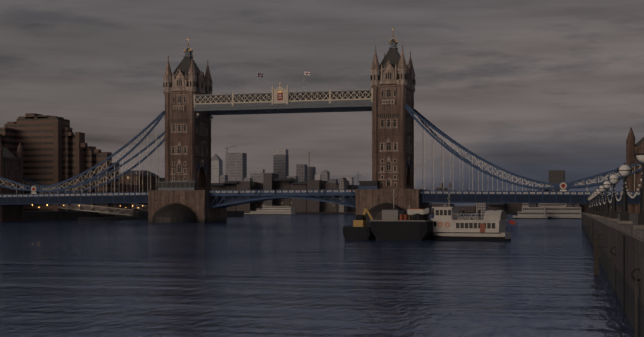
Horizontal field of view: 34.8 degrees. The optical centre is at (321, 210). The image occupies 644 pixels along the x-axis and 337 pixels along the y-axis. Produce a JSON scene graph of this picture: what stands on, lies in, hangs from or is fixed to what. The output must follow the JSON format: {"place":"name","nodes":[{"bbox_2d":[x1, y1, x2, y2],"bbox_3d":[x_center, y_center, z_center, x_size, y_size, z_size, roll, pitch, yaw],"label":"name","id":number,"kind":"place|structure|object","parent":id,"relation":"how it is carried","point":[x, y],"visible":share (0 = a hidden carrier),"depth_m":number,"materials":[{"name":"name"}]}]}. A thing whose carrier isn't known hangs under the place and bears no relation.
{"place":"outdoors","nodes":[
{"label":"outdoors","id":0,"kind":"place"},
{"bbox_2d":[23,211,243,220],"bbox_3d":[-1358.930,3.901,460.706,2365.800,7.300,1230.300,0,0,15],"label":"bank","id":1,"kind":"structure","parent":0,"point":[50,215],"depth_m":494.18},
{"bbox_2d":[0,113,119,216],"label":"tower hotel","id":2,"kind":"structure","parent":1,"relation":"on","point":[55,149],"depth_m":525.57,"materials":[{"name":"concrete"}]},
{"bbox_2d":[120,170,164,210],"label":"bank buildings","id":3,"kind":"structure","parent":1,"relation":"on","point":[129,181],"depth_m":660.12,"materials":[{"name":"brick"}]},
{"bbox_2d":[211,146,353,184],"bbox_3d":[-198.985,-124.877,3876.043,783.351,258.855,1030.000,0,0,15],"label":"city skyline","id":4,"kind":"structure","parent":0,"point":[236,166],"depth_m":4034.51,"materials":[{"name":"grey concrete"}]},
{"bbox_2d":[0,214,634,336],"bbox_3d":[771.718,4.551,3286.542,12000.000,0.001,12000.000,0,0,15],"label":"river","id":5,"kind":"structure","parent":0,"point":[307,275],"depth_m":64.95,"materials":[{"name":"blue liquid"}]},
{"bbox_2d":[58,203,147,219],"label":"pier pontoon gangways","id":6,"kind":"object","parent":5,"relation":"on","point":[135,215],"visible":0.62,"depth_m":490.04,"materials":[{"name":"metal"}]},
{"bbox_2d":[244,204,294,214],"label":"moored cruiser","id":7,"kind":"object","parent":5,"relation":"on","point":[278,210],"visible":0.98,"depth_m":1119.59,"materials":[{"name":"white paint"}]},
{"bbox_2d":[0,26,643,222],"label":"bridge","id":8,"kind":"structure","parent":5,"relation":"on","point":[184,193],"depth_m":384.61,"materials":[{"name":"stone"}]},
{"bbox_2d":[343,189,432,240],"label":"barge","id":9,"kind":"object","parent":5,"relation":"on","point":[393,224],"visible":1,"depth_m":157.83,"materials":[{"name":"black metal"}]},
{"bbox_2d":[429,198,515,240],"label":"boat","id":10,"kind":"object","parent":5,"relation":"on","point":[449,223],"visible":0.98,"depth_m":155.91,"materials":[{"name":"paint"}]},
{"bbox_2d":[513,203,547,218],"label":"party boat","id":11,"kind":"object","parent":5,"relation":"on","point":[535,212],"visible":0.9,"depth_m":566.43,"materials":[{"name":"white paint"}]},
{"bbox_2d":[539,203,559,216],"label":"party boat","id":12,"kind":"object","parent":5,"relation":"on","point":[552,209],"visible":0.25,"depth_m":591.84,"materials":[{"name":"white paint"}]},
{"bbox_2d":[552,204,581,218],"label":"party boat","id":13,"kind":"object","parent":5,"relation":"on","point":[569,212],"visible":0.92,"depth_m":571.22,"materials":[{"name":"white paint"}]},
{"bbox_2d":[0,0,643,205],"label":"sky","id":14,"kind":"structure","parent":0,"point":[532,88],"materials":[{"name":"grey"}]},
{"bbox_2d":[211,170,621,213],"bbox_3d":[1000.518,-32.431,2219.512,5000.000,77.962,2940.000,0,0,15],"label":"distant buildings","id":15,"kind":"structure","parent":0,"point":[272,181],"depth_m":1398.08,"materials":[{"name":"brown"}]},
{"bbox_2d":[581,212,643,336],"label":"river wall","id":16,"kind":"structure","parent":0,"point":[621,256],"depth_m":45.87,"materials":[{"name":"stone"}]},
{"bbox_2d":[591,194,594,214],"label":"quay lamp","id":17,"kind":"object","parent":16,"relation":"on","point":[592,195],"visible":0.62,"depth_m":144.96,"materials":[{"name":"metal"}]},
{"bbox_2d":[593,192,597,215],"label":"quay lamp","id":18,"kind":"object","parent":16,"relation":"on","point":[595,195],"visible":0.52,"depth_m":129.90,"materials":[{"name":"metal"}]},
{"bbox_2d":[595,189,600,216],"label":"quay lamp","id":19,"kind":"object","parent":16,"relation":"on","point":[597,191],"visible":0.79,"depth_m":114.85,"materials":[{"name":"metal"}]},
{"bbox_2d":[593,238,606,274],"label":"fender pile","id":20,"kind":"object","parent":16,"relation":"attached to","point":[596,247],"visible":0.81,"depth_m":72.54,"materials":[{"name":"wood"}]},
{"bbox_2d":[598,185,605,217],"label":"quay lamp","id":21,"kind":"object","parent":16,"relation":"on","point":[601,188],"visible":0.81,"depth_m":99.78,"materials":[{"name":"metal"}]},
{"bbox_2d":[602,180,611,218],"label":"quay lamp","id":22,"kind":"object","parent":16,"relation":"on","point":[607,184],"visible":0.96,"depth_m":84.72,"materials":[{"name":"metal"}]},
{"bbox_2d":[608,174,619,220],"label":"quay lamp","id":23,"kind":"object","parent":16,"relation":"on","point":[613,178],"visible":1,"depth_m":69.67,"materials":[{"name":"metal"}]},
{"bbox_2d":[617,163,632,223],"bbox_3d":[16.114,-0.924,54.768,0.818,3.250,0.818,0,0,15],"label":"quay lamp","id":24,"kind":"object","parent":16,"relation":"on","point":[624,170],"visible":1,"depth_m":54.61,"materials":[{"name":"metal"}]},
{"bbox_2d":[633,151,643,228],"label":"quay lamp","id":25,"kind":"object","parent":16,"relation":"on","point":[640,158],"visible":1,"depth_m":39.10,"materials":[{"name":"metal"}]},
{"bbox_3d":[8.775,-0.924,24.950,0.819,3.250,0.819,0,0,15],"label":"quay lamp","id":26,"kind":"object","parent":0,"visible":0},
{"bbox_2d":[589,173,641,205],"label":"festoon lights","id":27,"kind":"object","parent":26,"relation":"attached to","point":[630,195],"visible":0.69,"depth_m":59.53,"materials":[{"name":"plastic"}]}
]}

